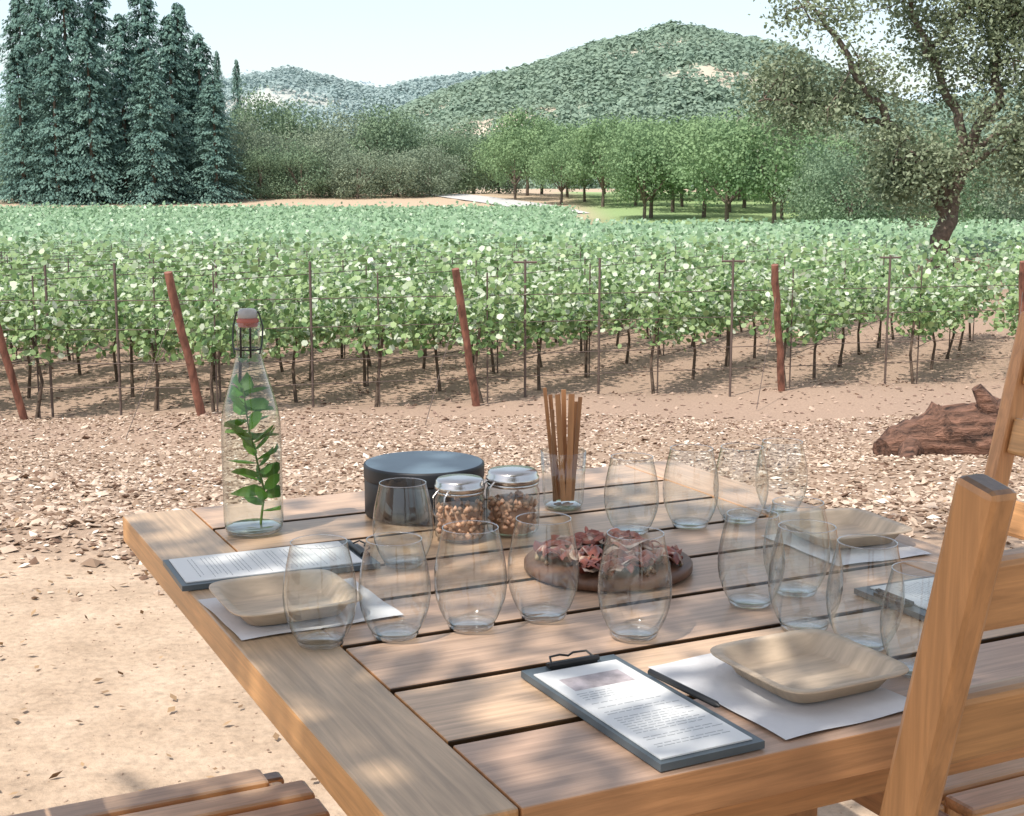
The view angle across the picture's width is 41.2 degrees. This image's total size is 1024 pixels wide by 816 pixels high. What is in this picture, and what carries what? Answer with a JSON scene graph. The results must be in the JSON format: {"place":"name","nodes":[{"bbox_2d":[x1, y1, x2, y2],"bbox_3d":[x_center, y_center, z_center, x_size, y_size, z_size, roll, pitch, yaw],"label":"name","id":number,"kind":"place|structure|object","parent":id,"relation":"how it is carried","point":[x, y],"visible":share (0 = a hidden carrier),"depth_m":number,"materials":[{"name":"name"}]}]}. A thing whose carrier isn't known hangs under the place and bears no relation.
{"place":"outdoors","nodes":[
{"label":"outdoors","id":0,"kind":"place"},
{"bbox_2d":[88,64,506,185],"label":"hill","id":1,"kind":"structure","parent":0,"point":[295,84],"depth_m":1017.38,"materials":[{"name":"green plant"}]},
{"bbox_2d":[423,194,587,212],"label":"road","id":2,"kind":"structure","parent":0,"point":[484,199],"depth_m":163.21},
{"bbox_2d":[0,69,1020,131],"bbox_3d":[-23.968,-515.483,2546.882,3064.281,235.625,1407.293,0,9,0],"label":"hill","id":3,"kind":"structure","parent":0,"point":[905,97],"depth_m":2404.27,"materials":[{"name":"green plant"}]},
{"bbox_2d":[0,189,1023,815],"bbox_3d":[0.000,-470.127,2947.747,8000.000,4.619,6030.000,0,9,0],"label":"ground","id":4,"kind":"structure","parent":0,"point":[52,631],"depth_m":12.78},
{"bbox_2d":[0,324,27,419],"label":"vineyard post","id":5,"kind":"object","parent":4,"relation":"on","point":[13,383],"visible":0.81,"depth_m":13.87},
{"bbox_2d":[0,0,52,197],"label":"conifer tree","id":6,"kind":"object","parent":4,"relation":"on","point":[14,12],"visible":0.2,"depth_m":166.18,"materials":[{"name":"green plant"}]},
{"bbox_2d":[0,0,63,199],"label":"conifer tree","id":7,"kind":"object","parent":4,"relation":"on","point":[35,18],"visible":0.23,"depth_m":162.02,"materials":[{"name":"green plant"}]},
{"bbox_2d":[0,46,65,204],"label":"conifer tree","id":8,"kind":"object","parent":4,"relation":"on","point":[18,83],"visible":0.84,"depth_m":155.81,"materials":[{"name":"green plant"}]},
{"bbox_2d":[14,37,108,205],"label":"conifer tree","id":9,"kind":"object","parent":4,"relation":"on","point":[52,62],"visible":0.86,"depth_m":153.71,"materials":[{"name":"green plant"}]},
{"bbox_2d":[29,0,122,201],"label":"conifer tree","id":10,"kind":"object","parent":4,"relation":"on","point":[67,10],"visible":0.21,"depth_m":160.35,"materials":[{"name":"green plant"}]},
{"bbox_2d":[48,19,137,205],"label":"conifer tree","id":11,"kind":"object","parent":4,"relation":"on","point":[83,89],"visible":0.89,"depth_m":153.60,"materials":[{"name":"green plant"}]},
{"bbox_2d":[74,0,134,200],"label":"conifer tree","id":12,"kind":"object","parent":4,"relation":"on","point":[93,10],"visible":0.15,"depth_m":164.10,"materials":[{"name":"green plant"}]},
{"bbox_2d":[87,13,161,202],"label":"conifer tree","id":13,"kind":"object","parent":4,"relation":"on","point":[121,71],"visible":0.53,"depth_m":158.10,"materials":[{"name":"green plant"}]},
{"bbox_2d":[110,0,185,196],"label":"conifer tree","id":14,"kind":"object","parent":4,"relation":"on","point":[147,28],"visible":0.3,"depth_m":163.94,"materials":[{"name":"green plant"}]},
{"bbox_2d":[111,47,202,205],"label":"conifer tree","id":15,"kind":"object","parent":4,"relation":"on","point":[153,146],"visible":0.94,"depth_m":153.95,"materials":[{"name":"green plant"}]},
{"bbox_2d":[9,769,329,815],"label":"wooden chair","id":16,"kind":"object","parent":4,"relation":"on","point":[256,792],"visible":1,"depth_m":1.81,"materials":[{"name":"brown wood"}]},
{"bbox_2d":[131,13,213,201],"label":"conifer tree","id":17,"kind":"object","parent":4,"relation":"on","point":[170,51],"visible":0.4,"depth_m":159.15,"materials":[{"name":"green plant"}]},
{"bbox_2d":[164,271,205,415],"bbox_3d":[-3.239,-0.552,13.582,0.100,1.640,0.532,5,10,27],"label":"vineyard post","id":18,"kind":"object","parent":4,"relation":"on","point":[183,340],"visible":0.83,"depth_m":13.52,"materials":[{"name":"wood"}]},
{"bbox_2d":[162,2,221,190],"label":"conifer tree","id":19,"kind":"object","parent":4,"relation":"on","point":[179,16],"visible":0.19,"depth_m":166.36,"materials":[{"name":"green plant"}]},
{"bbox_2d":[170,32,239,201],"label":"conifer tree","id":20,"kind":"object","parent":4,"relation":"on","point":[199,77],"visible":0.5,"depth_m":161.01,"materials":[{"name":"green plant"}]},
{"bbox_2d":[177,75,257,204],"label":"conifer tree","id":21,"kind":"object","parent":4,"relation":"on","point":[213,105],"visible":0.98,"depth_m":157.25,"materials":[{"name":"green plant"}]},
{"bbox_2d":[211,50,229,186],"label":"conifer tree","id":22,"kind":"object","parent":4,"relation":"on","point":[216,68],"visible":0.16,"depth_m":243.34,"materials":[{"name":"green plant"}]},
{"bbox_2d":[228,60,245,191],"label":"conifer tree","id":23,"kind":"object","parent":4,"relation":"on","point":[237,80],"visible":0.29,"depth_m":243.57,"materials":[{"name":"green plant"}]},
{"bbox_2d":[220,105,269,182],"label":"oak tree","id":24,"kind":"object","parent":4,"relation":"on","point":[233,116],"visible":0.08,"depth_m":180.19,"materials":[{"name":"green plant"}]},
{"bbox_2d":[216,106,283,197],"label":"oak tree","id":25,"kind":"object","parent":4,"relation":"on","point":[263,139],"visible":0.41,"depth_m":167.63,"materials":[{"name":"green plant"}]},
{"bbox_2d":[225,142,293,199],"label":"oak tree","id":26,"kind":"object","parent":4,"relation":"on","point":[260,186],"visible":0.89,"depth_m":164.84,"materials":[{"name":"green plant"}]},
{"bbox_2d":[227,83,311,188],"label":"oak tree","id":27,"kind":"object","parent":4,"relation":"on","point":[290,117],"visible":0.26,"depth_m":184.78,"materials":[{"name":"green plant"}]},
{"bbox_2d":[250,122,312,195],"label":"oak tree","id":28,"kind":"object","parent":4,"relation":"on","point":[289,138],"visible":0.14,"depth_m":172.55,"materials":[{"name":"green plant"}]},
{"bbox_2d":[253,99,336,192],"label":"oak tree","id":29,"kind":"object","parent":4,"relation":"on","point":[309,122],"visible":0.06,"depth_m":191.76,"materials":[{"name":"green plant"}]},
{"bbox_2d":[262,136,341,198],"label":"oak tree","id":30,"kind":"object","parent":4,"relation":"on","point":[314,161],"visible":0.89,"depth_m":166.26,"materials":[{"name":"green plant"}]},
{"bbox_2d":[282,117,359,193],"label":"oak tree","id":31,"kind":"object","parent":4,"relation":"on","point":[314,135],"visible":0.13,"depth_m":185.72,"materials":[{"name":"green plant"}]},
{"bbox_2d":[290,129,367,196],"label":"oak tree","id":32,"kind":"object","parent":4,"relation":"on","point":[318,143],"visible":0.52,"depth_m":169.83,"materials":[{"name":"green plant"}]},
{"bbox_2d":[314,99,381,193],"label":"oak tree","id":33,"kind":"object","parent":4,"relation":"on","point":[343,118],"visible":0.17,"depth_m":189.57,"materials":[{"name":"green plant"}]},
{"bbox_2d":[318,141,400,198],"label":"oak tree","id":34,"kind":"object","parent":4,"relation":"on","point":[358,185],"visible":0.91,"depth_m":166.78,"materials":[{"name":"green plant"}]},
{"bbox_2d":[330,97,435,194],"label":"oak tree","id":35,"kind":"object","parent":4,"relation":"on","point":[382,126],"visible":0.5,"depth_m":176.49,"materials":[{"name":"green plant"}]},
{"bbox_2d":[352,147,431,197],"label":"oak tree","id":36,"kind":"object","parent":4,"relation":"on","point":[399,180],"visible":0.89,"depth_m":168.15,"materials":[{"name":"green plant"}]},
{"bbox_2d":[365,115,450,193],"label":"oak tree","id":37,"kind":"object","parent":4,"relation":"on","point":[420,143],"visible":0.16,"depth_m":181.73,"materials":[{"name":"green plant"}]},
{"bbox_2d":[391,137,471,196],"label":"oak tree","id":38,"kind":"object","parent":4,"relation":"on","point":[448,173],"visible":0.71,"depth_m":171.91,"materials":[{"name":"green plant"}]},
{"bbox_2d":[422,127,492,193],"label":"oak tree","id":39,"kind":"object","parent":4,"relation":"on","point":[467,159],"visible":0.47,"depth_m":186.13,"materials":[{"name":"green plant"}]},
{"bbox_2d":[452,268,479,406],"bbox_3d":[-0.478,-0.672,14.434,0.087,1.642,0.531,5,10,29],"label":"vineyard post","id":40,"kind":"object","parent":4,"relation":"on","point":[459,294],"visible":0.85,"depth_m":14.37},
{"bbox_2d":[435,114,511,193],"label":"oak tree","id":41,"kind":"object","parent":4,"relation":"on","point":[471,140],"visible":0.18,"depth_m":195.75,"materials":[{"name":"green plant"}]},
{"bbox_2d":[479,132,525,193],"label":"oak tree","id":42,"kind":"object","parent":4,"relation":"on","point":[511,188],"visible":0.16,"depth_m":201.75,"materials":[{"name":"green plant"}]},
{"bbox_2d":[469,129,537,193],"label":"orchard tree","id":43,"kind":"object","parent":4,"relation":"on","point":[477,146],"visible":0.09,"depth_m":183.06,"materials":[{"name":"green plant"}]},
{"bbox_2d":[0,239,1022,438],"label":"vineyard trellis","id":44,"kind":"object","parent":4,"relation":"on","point":[587,373],"visible":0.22,"depth_m":15.77,"materials":[{"name":"wood"}]},
{"bbox_2d":[0,200,1023,365],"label":"vineyard","id":45,"kind":"object","parent":4,"relation":"on","point":[234,227],"visible":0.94,"depth_m":17.93,"materials":[{"name":"green plant"}]},
{"bbox_2d":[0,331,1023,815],"bbox_3d":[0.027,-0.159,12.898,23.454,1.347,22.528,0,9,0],"label":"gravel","id":46,"kind":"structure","parent":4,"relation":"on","point":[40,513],"depth_m":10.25,"materials":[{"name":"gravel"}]},
{"bbox_2d":[0,446,1023,794],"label":"fallen leaves","id":47,"kind":"object","parent":4,"relation":"on","point":[172,696],"visible":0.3,"depth_m":4.38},
{"bbox_2d":[472,124,552,199],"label":"orchard tree","id":48,"kind":"object","parent":4,"relation":"on","point":[513,149],"visible":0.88,"depth_m":162.18,"materials":[{"name":"green plant"}]},
{"bbox_2d":[481,104,564,195],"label":"orchard tree","id":49,"kind":"object","parent":4,"relation":"on","point":[519,121],"visible":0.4,"depth_m":172.42,"materials":[{"name":"green plant"}]},
{"bbox_2d":[521,139,598,203],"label":"orchard tree","id":50,"kind":"object","parent":4,"relation":"on","point":[548,173],"visible":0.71,"depth_m":153.64,"materials":[{"name":"green plant"}]},
{"bbox_2d":[529,121,598,197],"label":"orchard tree","id":51,"kind":"object","parent":4,"relation":"on","point":[549,138],"visible":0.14,"depth_m":167.63,"materials":[{"name":"green plant"}]},
{"bbox_2d":[122,460,1023,815],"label":"wooden table","id":52,"kind":"object","parent":4,"relation":"on","point":[436,716],"visible":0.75,"depth_m":1.51,"materials":[{"name":"brown wood"}]},
{"bbox_2d":[221,308,283,536],"bbox_3d":[-0.381,0.019,1.990,0.087,0.330,0.087,0,9,0],"label":"swing top bottle","id":53,"kind":"object","parent":52,"relation":"on","point":[260,526],"visible":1,"depth_m":2.00,"materials":[{"name":"clear glass"}]},
{"bbox_2d":[163,540,379,591],"bbox_3d":[-0.321,0.204,1.827,0.267,0.018,0.135,-4,10,-24],"label":"clipboard with menu","id":54,"kind":"object","parent":52,"relation":"on","point":[195,573],"visible":0.99,"depth_m":1.81,"materials":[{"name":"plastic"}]},
{"bbox_2d":[199,578,403,639],"bbox_3d":[-0.256,0.240,1.647,0.203,0.003,0.175,-5,10,-27],"label":"napkin","id":55,"kind":"object","parent":52,"relation":"on","point":[373,606],"visible":0.54,"depth_m":1.60,"materials":[{"name":"fabric"}]},
{"bbox_2d":[209,569,361,625],"bbox_3d":[-0.272,0.230,1.632,0.159,0.022,0.159,-4,10,-26],"label":"palm leaf plate","id":56,"kind":"object","parent":55,"relation":"on","point":[308,594],"visible":0.98,"depth_m":1.66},
{"bbox_2d":[282,534,356,649],"bbox_3d":[-0.212,0.204,1.507,0.082,0.118,0.082,8,12,40],"label":"stemless wine glass","id":57,"kind":"object","parent":52,"relation":"on","point":[321,644],"visible":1,"depth_m":1.50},
{"bbox_2d":[358,532,430,641],"bbox_3d":[-0.132,0.202,1.534,0.082,0.113,0.082,-6,11,-34],"label":"stemless wine glass","id":58,"kind":"object","parent":52,"relation":"on","point":[394,636],"visible":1,"depth_m":1.53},
{"bbox_2d":[372,477,433,568],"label":"stemless wine glass","id":59,"kind":"object","parent":52,"relation":"on","point":[403,565],"visible":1,"depth_m":1.82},
{"bbox_2d":[363,451,483,525],"bbox_3d":[-0.137,0.123,2.132,0.188,0.080,0.188,0,9,0],"label":"round canister","id":60,"kind":"object","parent":52,"relation":"on","point":[408,503],"visible":0.86,"depth_m":2.06,"materials":[{"name":"metal"}]},
{"bbox_2d":[433,474,485,542],"bbox_3d":[-0.079,0.144,1.961,0.075,0.088,0.086,7,11,36],"label":"storage jar","id":61,"kind":"object","parent":52,"relation":"on","point":[456,487],"visible":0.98,"depth_m":1.94,"materials":[{"name":"clear glass"}]},
{"bbox_2d":[434,520,506,632],"bbox_3d":[-0.048,0.194,1.565,0.084,0.119,0.084,1,9,8],"label":"stemless wine glass","id":62,"kind":"object","parent":52,"relation":"on","point":[471,627],"visible":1,"depth_m":1.56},
{"bbox_2d":[480,465,539,536],"bbox_3d":[-0.004,0.136,1.996,0.091,0.094,0.079,-6,11,-34],"label":"storage jar","id":63,"kind":"object","parent":52,"relation":"on","point":[505,510],"visible":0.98,"depth_m":1.98,"materials":[{"name":"clear glass"}]},
{"bbox_2d":[507,511,579,622],"bbox_3d":[0.037,0.188,1.601,0.085,0.120,0.085,2,9,12],"label":"stemless wine glass","id":64,"kind":"object","parent":52,"relation":"on","point":[543,617],"visible":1,"depth_m":1.60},
{"bbox_2d":[541,387,585,510],"bbox_3d":[0.081,0.063,2.154,0.072,0.191,0.073,0,9,0],"label":"tumbler of wooden sticks","id":65,"kind":"object","parent":52,"relation":"on","point":[563,475],"visible":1,"depth_m":2.15,"materials":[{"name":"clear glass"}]},
{"bbox_2d":[524,526,692,591],"bbox_3d":[0.128,0.193,1.813,0.224,0.042,0.224,6,11,32],"label":"charcuterie board","id":66,"kind":"object","parent":52,"relation":"on","point":[637,562],"visible":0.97,"depth_m":1.76,"materials":[{"name":"brown wood"}]},
{"bbox_2d":[597,526,671,641],"bbox_3d":[0.138,0.199,1.534,0.084,0.120,0.084,-3,10,-17],"label":"stemless wine glass","id":67,"kind":"object","parent":52,"relation":"on","point":[633,636],"visible":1,"depth_m":1.53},
{"bbox_2d":[521,649,764,771],"bbox_3d":[0.120,0.284,1.325,0.118,0.018,0.267,-5,10,-27],"label":"clipboard with menu","id":68,"kind":"object","parent":52,"relation":"on","point":[652,719],"visible":1,"depth_m":1.30,"materials":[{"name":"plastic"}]},
{"bbox_2d":[663,444,718,529],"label":"stemless wine glass","id":69,"kind":"object","parent":52,"relation":"on","point":[691,526],"visible":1,"depth_m":2.03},
{"bbox_2d":[713,443,768,524],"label":"stemless wine glass","id":70,"kind":"object","parent":52,"relation":"on","point":[740,521],"visible":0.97,"depth_m":2.07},
{"bbox_2d":[718,507,784,608],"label":"stemless wine glass","id":71,"kind":"object","parent":52,"relation":"on","point":[749,604],"visible":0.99,"depth_m":1.65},
{"bbox_2d":[649,653,905,739],"bbox_3d":[0.274,0.282,1.387,0.178,0.003,0.222,-5,10,-28],"label":"napkin","id":72,"kind":"object","parent":52,"relation":"on","point":[722,683],"visible":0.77,"depth_m":1.34,"materials":[{"name":"fabric"}]},
{"bbox_2d":[710,629,908,702],"bbox_3d":[0.303,0.267,1.397,0.159,0.022,0.159,-5,10,-27],"label":"palm leaf plate","id":73,"kind":"object","parent":72,"relation":"on","point":[807,665],"visible":1,"depth_m":1.42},
{"bbox_2d":[755,438,807,514],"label":"stemless wine glass","id":74,"kind":"object","parent":52,"relation":"on","point":[778,511],"visible":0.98,"depth_m":2.13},
{"bbox_2d":[763,496,830,597],"bbox_3d":[0.354,0.174,1.697,0.082,0.118,0.082,6,11,35],"label":"stemless wine glass","id":75,"kind":"object","parent":52,"relation":"on","point":[794,593],"visible":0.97,"depth_m":1.70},
{"bbox_2d":[768,519,843,630],"bbox_3d":[0.336,0.194,1.561,0.085,0.121,0.085,7,12,38],"label":"stemless wine glass","id":76,"kind":"object","parent":52,"relation":"on","point":[794,626],"visible":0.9,"depth_m":1.56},
{"bbox_2d":[762,532,931,565],"bbox_3d":[0.473,0.194,1.938,0.162,0.003,0.180,-4,10,-23],"label":"napkin","id":77,"kind":"object","parent":52,"relation":"on","point":[860,554],"visible":0.67,"depth_m":1.90,"materials":[{"name":"fabric"}]},
{"bbox_2d":[772,508,912,547],"bbox_3d":[0.475,0.176,1.968,0.159,0.022,0.159,-3,10,-20],"label":"palm leaf plate","id":78,"kind":"object","parent":77,"relation":"on","point":[860,526],"visible":0.98,"depth_m":1.99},
{"bbox_2d":[826,534,904,651],"bbox_3d":[0.388,0.204,1.498,0.084,0.120,0.084,-5,10,-29],"label":"stemless wine glass","id":79,"kind":"object","parent":52,"relation":"on","point":[878,647],"visible":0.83,"depth_m":1.50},
{"bbox_2d":[854,575,934,620],"bbox_3d":[0.561,0.224,1.699,0.245,0.018,0.125,-4,10,-26],"label":"clipboard with menu","id":80,"kind":"object","parent":52,"relation":"on","point":[917,593],"visible":0.21,"depth_m":1.67,"materials":[{"name":"paper"}]},
{"bbox_2d":[544,127,608,201],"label":"orchard tree","id":81,"kind":"object","parent":4,"relation":"on","point":[584,192],"visible":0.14,"depth_m":159.04,"materials":[{"name":"green plant"}]},
{"bbox_2d":[556,116,635,206],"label":"orchard tree","id":82,"kind":"object","parent":4,"relation":"on","point":[576,168],"visible":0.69,"depth_m":148.72,"materials":[{"name":"green plant"}]},
{"bbox_2d":[602,137,690,218],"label":"orchard tree","id":83,"kind":"object","parent":4,"relation":"on","point":[625,187],"visible":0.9,"depth_m":126.64,"materials":[{"name":"green plant"}]},
{"bbox_2d":[594,123,703,217],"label":"orchard tree","id":84,"kind":"object","parent":4,"relation":"on","point":[638,135],"visible":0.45,"depth_m":128.52,"materials":[{"name":"green plant"}]},
{"bbox_2d":[623,112,701,211],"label":"orchard tree","id":85,"kind":"object","parent":4,"relation":"on","point":[664,125],"visible":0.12,"depth_m":140.35,"materials":[{"name":"green plant"}]},
{"bbox_2d":[653,112,772,217],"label":"orchard tree","id":86,"kind":"object","parent":4,"relation":"on","point":[698,124],"visible":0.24,"depth_m":129.12,"materials":[{"name":"green plant"}]},
{"bbox_2d":[676,106,773,211],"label":"orchard tree","id":87,"kind":"object","parent":4,"relation":"on","point":[730,122],"visible":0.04,"depth_m":139.37,"materials":[{"name":"green plant"}]},
{"bbox_2d":[663,118,788,224],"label":"orchard tree","id":88,"kind":"object","parent":4,"relation":"on","point":[700,168],"visible":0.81,"depth_m":117.85,"materials":[{"name":"green plant"}]},
{"bbox_2d":[711,112,840,223],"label":"orchard tree","id":89,"kind":"object","parent":4,"relation":"on","point":[786,161],"visible":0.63,"depth_m":115.47,"materials":[{"name":"green plant"}]},
{"bbox_2d":[771,264,784,390],"bbox_3d":[3.042,-0.831,15.544,0.097,1.641,0.530,5,10,29],"label":"vineyard post","id":90,"kind":"object","parent":4,"relation":"on","point":[777,324],"visible":0.88,"depth_m":15.48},
{"bbox_2d":[764,137,874,223],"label":"oak tree","id":91,"kind":"object","parent":4,"relation":"on","point":[799,190],"visible":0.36,"depth_m":108.05,"materials":[{"name":"green plant"}]},
{"bbox_2d":[783,134,871,216],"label":"orchard tree","id":92,"kind":"object","parent":4,"relation":"on","point":[832,142],"visible":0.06,"depth_m":125.67,"materials":[{"name":"green plant"}]},
{"bbox_2d":[795,118,880,212],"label":"oak tree","id":93,"kind":"object","parent":4,"relation":"on","point":[856,134],"visible":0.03,"depth_m":131.48,"materials":[{"name":"green plant"}]},
{"bbox_2d":[796,140,901,224],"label":"bush","id":94,"kind":"object","parent":4,"relation":"on","point":[825,208],"visible":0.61,"depth_m":101.77,"materials":[{"name":"green plant"}]},
{"bbox_2d":[731,0,1023,272],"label":"oak tree","id":95,"kind":"object","parent":4,"relation":"on","point":[907,167],"visible":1,"depth_m":39.20,"materials":[{"name":"green plant"}]},
{"bbox_2d":[840,150,933,224],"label":"oak tree","id":96,"kind":"object","parent":4,"relation":"on","point":[908,213],"visible":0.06,"depth_m":105.76,"materials":[{"name":"green plant"}]},
{"bbox_2d":[852,311,1023,815],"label":"wooden chair","id":97,"kind":"object","parent":4,"relation":"on","point":[987,789],"visible":0.12,"depth_m":2.24,"materials":[{"name":"brown wood"}]},
{"bbox_2d":[872,384,1023,457],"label":"fallen log","id":98,"kind":"object","parent":4,"relation":"on","point":[956,429],"visible":0.56,"depth_m":10.03,"materials":[{"name":"wood"}]},
{"bbox_2d":[879,474,1023,815],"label":"wooden chair","id":99,"kind":"object","parent":4,"relation":"on","point":[950,715],"visible":1,"depth_m":1.01,"materials":[{"name":"brown wood"}]},
{"bbox_2d":[911,114,994,208],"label":"oak tree","id":100,"kind":"object","parent":4,"relation":"on","point":[943,133],"visible":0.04,"depth_m":145.36,"materials":[{"name":"green plant"}]},
{"bbox_2d":[920,143,1023,224],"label":"oak tree","id":101,"kind":"object","parent":4,"relation":"on","point":[960,209],"visible":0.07,"depth_m":109.47,"materials":[{"name":"green plant"}]},
{"bbox_2d":[958,147,1023,223],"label":"oak tree","id":102,"kind":"object","parent":4,"relation":"on","point":[968,185],"visible":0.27,"depth_m":103.91,"materials":[{"name":"green plant"}]},
{"bbox_2d":[969,137,1023,224],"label":"oak tree","id":103,"kind":"object","parent":4,"relation":"on","point":[1017,215],"visible":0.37,"depth_m":94.08,"materials":[{"name":"green plant"}]},
{"bbox_2d":[1018,261,1023,320],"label":"vineyard post","id":104,"kind":"object","parent":4,"relation":"on","point":[1021,278],"visible":0.38,"depth_m":16.32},
{"bbox_2d":[0,0,1023,93],"label":"sky","id":105,"kind":"structure","parent":0,"point":[379,42],"materials":[{"name":"white"}]},
{"bbox_2d":[163,19,1021,188],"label":"hill","id":106,"kind":"structure","parent":0,"point":[670,67],"depth_m":533.14,"materials":[{"name":"green plant"}]},
{"bbox_2d":[920,85,1023,126],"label":"hill","id":107,"kind":"structure","parent":0,"point":[1013,100],"depth_m":806.16,"materials":[{"name":"green plant"}]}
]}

